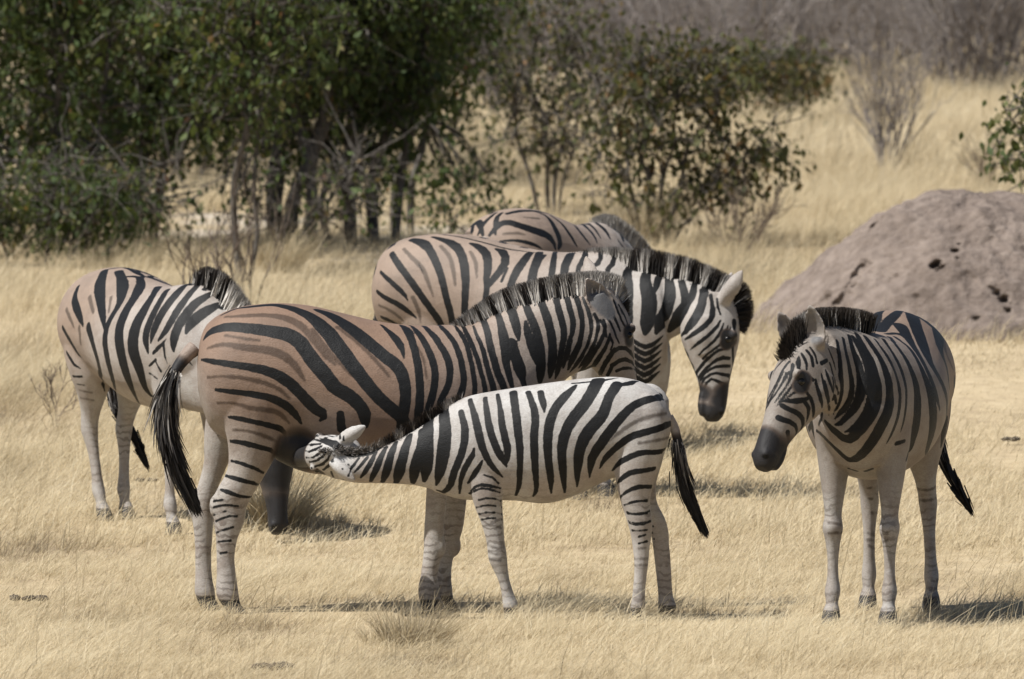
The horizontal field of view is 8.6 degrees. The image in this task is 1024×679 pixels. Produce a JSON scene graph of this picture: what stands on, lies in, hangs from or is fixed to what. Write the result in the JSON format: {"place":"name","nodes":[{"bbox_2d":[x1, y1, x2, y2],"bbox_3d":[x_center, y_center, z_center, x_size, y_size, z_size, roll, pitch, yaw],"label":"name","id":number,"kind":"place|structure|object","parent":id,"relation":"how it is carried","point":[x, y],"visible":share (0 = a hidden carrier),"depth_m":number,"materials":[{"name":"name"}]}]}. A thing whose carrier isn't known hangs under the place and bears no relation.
{"place":"outdoors","nodes":[
{"label":"outdoors","id":0,"kind":"place"},
{"bbox_2d":[457,0,565,99],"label":"bare shrub","id":1,"kind":"object","parent":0,"point":[514,43],"visible":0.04,"depth_m":108.27,"materials":[{"name":"grey plant"}]},
{"bbox_2d":[0,0,1023,678],"bbox_3d":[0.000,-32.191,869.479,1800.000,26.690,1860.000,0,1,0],"label":"ground","id":2,"kind":"structure","parent":0,"point":[988,396],"depth_m":33.67,"materials":[{"name":"beige plant"}]},
{"bbox_2d":[9,594,47,601],"bbox_3d":[-2.143,1.144,30.268,0.171,0.034,0.103,1,2,33],"label":"dung pile","id":3,"kind":"object","parent":2,"relation":"on","point":[25,597],"visible":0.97,"depth_m":30.25,"materials":[{"name":"brown"}]},
{"bbox_2d":[28,359,78,426],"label":"bare shrub","id":4,"kind":"object","parent":2,"relation":"on","point":[50,382],"visible":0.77,"depth_m":41.05,"materials":[{"name":"brown plant"}]},
{"bbox_2d":[0,18,126,167],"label":"leafy tree","id":5,"kind":"object","parent":2,"relation":"on","point":[24,124],"visible":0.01,"depth_m":77.94,"materials":[{"name":"green plant"}]},
{"bbox_2d":[0,83,162,266],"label":"leafy shrub","id":6,"kind":"object","parent":2,"relation":"on","point":[48,214],"visible":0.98,"depth_m":58.88,"materials":[{"name":"green plant"}]},
{"bbox_2d":[0,0,209,254],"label":"leafy tree","id":7,"kind":"object","parent":2,"relation":"on","point":[63,16],"visible":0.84,"depth_m":60.78,"materials":[{"name":"green plant"}]},
{"bbox_2d":[8,104,231,262],"bbox_3d":[-3.432,-1.179,59.915,1.681,1.764,1.656,1,2,44],"label":"leafy shrub","id":8,"kind":"object","parent":2,"relation":"on","point":[150,199],"visible":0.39,"depth_m":59.95,"materials":[{"name":"green plant"}]},
{"bbox_2d":[4,0,244,245],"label":"leafy tree","id":9,"kind":"object","parent":2,"relation":"on","point":[147,90],"visible":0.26,"depth_m":62.81,"materials":[{"name":"green plant"}]},
{"bbox_2d":[0,0,248,180],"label":"leafy tree","id":10,"kind":"object","parent":2,"relation":"on","point":[74,92],"visible":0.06,"depth_m":73.83,"materials":[{"name":"green plant"}]},
{"bbox_2d":[136,477,158,481],"bbox_3d":[-1.982,0.759,37.043,0.140,0.028,0.055,1,1,21],"label":"dung pile","id":11,"kind":"object","parent":2,"relation":"on","point":[143,479],"visible":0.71,"depth_m":37.03,"materials":[{"name":"brown"}]},
{"bbox_2d":[57,265,292,535],"bbox_3d":[-1.719,0.302,34.371,0.602,1.366,1.988,-1,2,-30],"label":"zebra","id":12,"kind":"object","parent":2,"relation":"on","point":[126,335],"visible":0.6,"depth_m":34.26,"materials":[{"name":"beige"}]},
{"bbox_2d":[153,191,258,284],"bbox_3d":[-2.248,-0.563,50.059,0.491,1.057,1.055,1,2,30],"label":"bare shrub","id":13,"kind":"object","parent":2,"relation":"on","point":[188,253],"visible":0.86,"depth_m":50.02,"materials":[{"name":"brown plant"}]},
{"bbox_2d":[116,26,318,181],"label":"leafy tree","id":14,"kind":"object","parent":2,"relation":"on","point":[205,160],"depth_m":75.91,"materials":[{"name":"green plant"}]},
{"bbox_2d":[98,0,375,277],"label":"leafy tree","id":15,"kind":"object","parent":2,"relation":"on","point":[254,20],"visible":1,"depth_m":56.83,"materials":[{"name":"green plant"}]},
{"bbox_2d":[211,156,297,302],"bbox_3d":[-1.958,-0.774,51.931,0.615,1.249,0.709,0,1,6],"label":"bare shrub","id":16,"kind":"object","parent":2,"relation":"on","point":[242,258],"visible":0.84,"depth_m":51.94,"materials":[{"name":"brown plant"}]},
{"bbox_2d":[250,661,294,670],"bbox_3d":[-0.908,1.249,26.227,0.155,0.036,0.166,1,2,24],"label":"dung pile","id":17,"kind":"object","parent":2,"relation":"on","point":[273,663],"visible":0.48,"depth_m":26.18,"materials":[{"name":"brown"}]},
{"bbox_2d":[129,0,454,251],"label":"leafy tree","id":18,"kind":"object","parent":2,"relation":"on","point":[325,112],"visible":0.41,"depth_m":61.95,"materials":[{"name":"green plant"}]},
{"bbox_2d":[218,47,378,171],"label":"leafy tree","id":19,"kind":"object","parent":2,"relation":"on","point":[289,140],"depth_m":79.93,"materials":[{"name":"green plant"}]},
{"bbox_2d":[241,199,366,272],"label":"grass tussock","id":20,"kind":"object","parent":2,"relation":"on","point":[287,256],"depth_m":58.13,"materials":[{"name":"plant"}]},
{"bbox_2d":[179,88,428,257],"bbox_3d":[-1.842,-1.453,60.988,2.254,1.584,1.538,0,1,0],"label":"leafy shrub","id":21,"kind":"object","parent":2,"relation":"on","point":[344,189],"visible":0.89,"depth_m":60.96,"materials":[{"name":"green plant"}]},
{"bbox_2d":[246,470,393,530],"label":"grass tussock","id":22,"kind":"object","parent":2,"relation":"on","point":[296,509],"depth_m":34.30,"materials":[{"name":"plant"}]},
{"bbox_2d":[304,489,372,532],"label":"grass tussock","id":23,"kind":"object","parent":2,"relation":"on","point":[327,522],"depth_m":34.18,"materials":[{"name":"plant"}]},
{"bbox_2d":[243,1,489,184],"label":"leafy tree","id":24,"kind":"object","parent":2,"relation":"on","point":[448,118],"visible":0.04,"depth_m":75.87,"materials":[{"name":"green plant"}]},
{"bbox_2d":[243,0,513,245],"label":"leafy tree","id":25,"kind":"object","parent":2,"relation":"on","point":[395,102],"visible":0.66,"depth_m":62.87,"materials":[{"name":"green plant"}]},
{"bbox_2d":[351,602,407,645],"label":"grass tussock","id":26,"kind":"object","parent":2,"relation":"on","point":[365,635],"depth_m":27.87,"materials":[{"name":"plant"}]},
{"bbox_2d":[143,256,636,613],"bbox_3d":[-0.515,0.429,29.869,2.176,1.582,0.623,0,1,0],"label":"zebra","id":27,"kind":"object","parent":2,"relation":"on","point":[282,382],"visible":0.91,"depth_m":29.71,"materials":[{"name":"multicoloured"}]},
{"bbox_2d":[343,571,547,648],"bbox_3d":[-0.262,1.053,27.757,0.874,0.386,1.030,0,1,0],"label":"grass tussock","id":28,"kind":"object","parent":2,"relation":"on","point":[412,630],"depth_m":27.63,"materials":[{"name":"plant"}]},
{"bbox_2d":[363,0,537,233],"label":"leafy tree","id":29,"kind":"object","parent":2,"relation":"on","point":[434,184],"visible":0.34,"depth_m":64.92,"materials":[{"name":"green plant"}]},
{"bbox_2d":[340,0,565,151],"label":"leafy tree","id":30,"kind":"object","parent":2,"relation":"on","point":[474,92],"visible":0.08,"depth_m":83.94,"materials":[{"name":"green plant"}]},
{"bbox_2d":[401,180,544,234],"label":"leafy shrub","id":31,"kind":"object","parent":2,"relation":"on","point":[454,226],"visible":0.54,"depth_m":59.97,"materials":[{"name":"green plant"}]},
{"bbox_2d":[292,377,708,622],"bbox_3d":[-0.090,0.704,29.338,1.861,1.090,0.512,0,1,13],"label":"zebra foal","id":32,"kind":"object","parent":2,"relation":"on","point":[487,453],"visible":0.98,"depth_m":29.18,"materials":[{"name":"multicoloured"}]},
{"bbox_2d":[463,0,606,116],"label":"bare shrub","id":33,"kind":"object","parent":2,"relation":"on","point":[547,55],"visible":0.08,"depth_m":100.11,"materials":[{"name":"grey plant"}]},
{"bbox_2d":[464,208,652,379],"bbox_3d":[0.450,-0.023,39.239,0.657,1.468,2.632,1,2,29],"label":"zebra","id":34,"kind":"object","parent":2,"relation":"on","point":[534,229],"visible":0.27,"depth_m":38.42,"materials":[{"name":"beige"}]},
{"bbox_2d":[372,234,753,499],"bbox_3d":[0.259,0.150,36.345,2.190,1.421,0.642,1,1,22],"label":"zebra","id":35,"kind":"object","parent":2,"relation":"on","point":[705,311],"visible":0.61,"depth_m":36.09,"materials":[{"name":"multicoloured"}]},
{"bbox_2d":[457,0,669,214],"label":"leafy shrub","id":36,"kind":"object","parent":2,"relation":"on","point":[565,44],"visible":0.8,"depth_m":68.90,"materials":[{"name":"green plant"}]},
{"bbox_2d":[509,2,648,68],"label":"bare shrub","id":37,"kind":"object","parent":2,"relation":"on","point":[551,33],"depth_m":125.74,"materials":[{"name":"grey plant"}]},
{"bbox_2d":[594,602,618,607],"bbox_3d":[0.413,1.159,29.865,0.122,0.026,0.043,1,2,25],"label":"dung pile","id":38,"kind":"object","parent":2,"relation":"on","point":[608,604],"visible":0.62,"depth_m":29.85,"materials":[{"name":"brown"}]},
{"bbox_2d":[536,0,679,78],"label":"bare shrub","id":39,"kind":"object","parent":2,"relation":"on","point":[605,27],"visible":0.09,"depth_m":118.13,"materials":[{"name":"grey plant"}]},
{"bbox_2d":[505,0,764,114],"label":"bare shrub","id":40,"kind":"object","parent":2,"relation":"on","point":[620,19],"visible":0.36,"depth_m":100.54,"materials":[{"name":"plant"}]},
{"bbox_2d":[601,0,717,65],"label":"bare shrub","id":41,"kind":"object","parent":2,"relation":"on","point":[657,15],"visible":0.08,"depth_m":123.72,"materials":[{"name":"grey plant"}]},
{"bbox_2d":[526,6,816,244],"bbox_3d":[1.465,-1.822,62.516,2.682,2.463,1.562,0,1,0],"label":"leafy shrub","id":42,"kind":"object","parent":2,"relation":"on","point":[655,104],"visible":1,"depth_m":62.38,"materials":[{"name":"green plant"}]},
{"bbox_2d":[636,0,719,47],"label":"bare shrub","id":43,"kind":"object","parent":2,"relation":"on","point":[682,22],"visible":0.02,"depth_m":132.01,"materials":[{"name":"plant"}]},
{"bbox_2d":[569,101,795,245],"bbox_3d":[1.327,-1.537,62.789,2.045,1.348,2.136,1,2,43],"label":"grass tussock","id":44,"kind":"object","parent":2,"relation":"on","point":[653,222],"depth_m":62.47,"materials":[{"name":"plant"}]},
{"bbox_2d":[652,0,795,81],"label":"bare shrub","id":45,"kind":"object","parent":2,"relation":"on","point":[708,17],"visible":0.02,"depth_m":112.84,"materials":[{"name":"grey plant"}]},
{"bbox_2d":[604,0,873,118],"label":"bare shrub","id":46,"kind":"object","parent":2,"relation":"on","point":[716,18],"visible":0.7,"depth_m":98.69,"materials":[{"name":"grey plant"}]},
{"bbox_2d":[688,169,809,254],"bbox_3d":[2.184,-1.140,61.029,1.065,0.821,0.802,1,2,33],"label":"bare shrub","id":47,"kind":"object","parent":2,"relation":"on","point":[771,213],"visible":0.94,"depth_m":61.01,"materials":[{"name":"brown plant"}]},
{"bbox_2d":[679,0,840,96],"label":"bare shrub","id":48,"kind":"object","parent":2,"relation":"on","point":[779,25],"visible":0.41,"depth_m":107.78,"materials":[{"name":"grey plant"}]},
{"bbox_2d":[704,20,860,132],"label":"leafy shrub","id":49,"kind":"object","parent":2,"relation":"on","point":[780,65],"visible":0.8,"depth_m":91.80,"materials":[{"name":"green plant"}]},
{"bbox_2d":[697,0,887,71],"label":"bare shrub","id":50,"kind":"object","parent":2,"relation":"on","point":[831,30],"visible":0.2,"depth_m":121.30,"materials":[{"name":"plant"}]},
{"bbox_2d":[729,0,867,54],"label":"bare shrub","id":51,"kind":"object","parent":2,"relation":"on","point":[814,17],"visible":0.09,"depth_m":120.05,"materials":[{"name":"grey plant"}]},
{"bbox_2d":[732,0,885,92],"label":"bare shrub","id":52,"kind":"object","parent":2,"relation":"on","point":[829,11],"visible":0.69,"depth_m":107.97,"materials":[{"name":"grey plant"}]},
{"bbox_2d":[779,0,926,78],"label":"bare shrub","id":53,"kind":"object","parent":2,"relation":"on","point":[877,26],"visible":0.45,"depth_m":117.40,"materials":[{"name":"grey plant"}]},
{"bbox_2d":[751,305,974,626],"bbox_3d":[1.542,0.532,29.372,0.611,1.384,1.962,0,1,16],"label":"zebra","id":54,"kind":"object","parent":2,"relation":"on","point":[864,397],"visible":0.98,"depth_m":29.00,"materials":[{"name":"multicoloured"}]},
{"bbox_2d":[795,0,935,70],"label":"bare shrub","id":55,"kind":"object","parent":2,"relation":"on","point":[839,55],"visible":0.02,"depth_m":125.72,"materials":[{"name":"plant"}]},
{"bbox_2d":[748,189,1023,341],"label":"termite mound","id":56,"kind":"object","parent":2,"relation":"on","point":[955,257],"visible":0.94,"depth_m":50.02,"materials":[{"name":"brown soil"}]},
{"bbox_2d":[835,0,937,68],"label":"bare shrub","id":57,"kind":"object","parent":2,"relation":"on","point":[887,45],"visible":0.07,"depth_m":125.86,"materials":[{"name":"plant"}]},
{"bbox_2d":[834,0,962,174],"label":"bare shrub","id":58,"kind":"object","parent":2,"relation":"on","point":[880,141],"visible":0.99,"depth_m":78.86,"materials":[{"name":"grey plant"}]},
{"bbox_2d":[886,0,938,64],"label":"bare shrub","id":59,"kind":"object","parent":2,"relation":"on","point":[908,35],"visible":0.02,"depth_m":128.24,"materials":[{"name":"plant"}]},
{"bbox_2d":[857,0,1023,95],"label":"bare shrub","id":60,"kind":"object","parent":2,"relation":"on","point":[963,66],"visible":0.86,"depth_m":109.87,"materials":[{"name":"grey plant"}]},
{"bbox_2d":[870,0,1023,96],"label":"bare shrub","id":61,"kind":"object","parent":2,"relation":"on","point":[995,46],"visible":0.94,"depth_m":109.67,"materials":[{"name":"plant"}]},
{"bbox_2d":[880,0,1021,93],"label":"bare shrub","id":62,"kind":"object","parent":2,"relation":"on","point":[942,63],"visible":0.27,"depth_m":112.19,"materials":[{"name":"grey plant"}]},
{"bbox_2d":[932,0,1023,84],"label":"bare shrub","id":63,"kind":"object","parent":2,"relation":"on","point":[1017,53],"visible":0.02,"depth_m":118.11,"materials":[{"name":"grey plant"}]},
{"bbox_2d":[936,9,1023,76],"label":"bare shrub","id":64,"kind":"object","parent":2,"relation":"on","point":[1019,61],"visible":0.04,"depth_m":119.40,"materials":[{"name":"grey plant"}]},
{"bbox_2d":[949,129,1015,189],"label":"bare shrub","id":65,"kind":"object","parent":2,"relation":"on","point":[981,165],"visible":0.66,"depth_m":73.99,"materials":[{"name":"plant"}]},
{"bbox_2d":[959,62,1023,192],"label":"leafy shrub","id":66,"kind":"object","parent":2,"relation":"on","point":[1015,166],"visible":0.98,"depth_m":52.98,"materials":[{"name":"green plant"}]},
{"bbox_2d":[1001,436,1019,441],"bbox_3d":[2.887,0.575,39.604,0.119,0.030,0.095,0,1,0],"label":"dung pile","id":67,"kind":"object","parent":2,"relation":"on","point":[1015,438],"visible":0.98,"depth_m":39.57,"materials":[{"name":"brown"}]}
]}

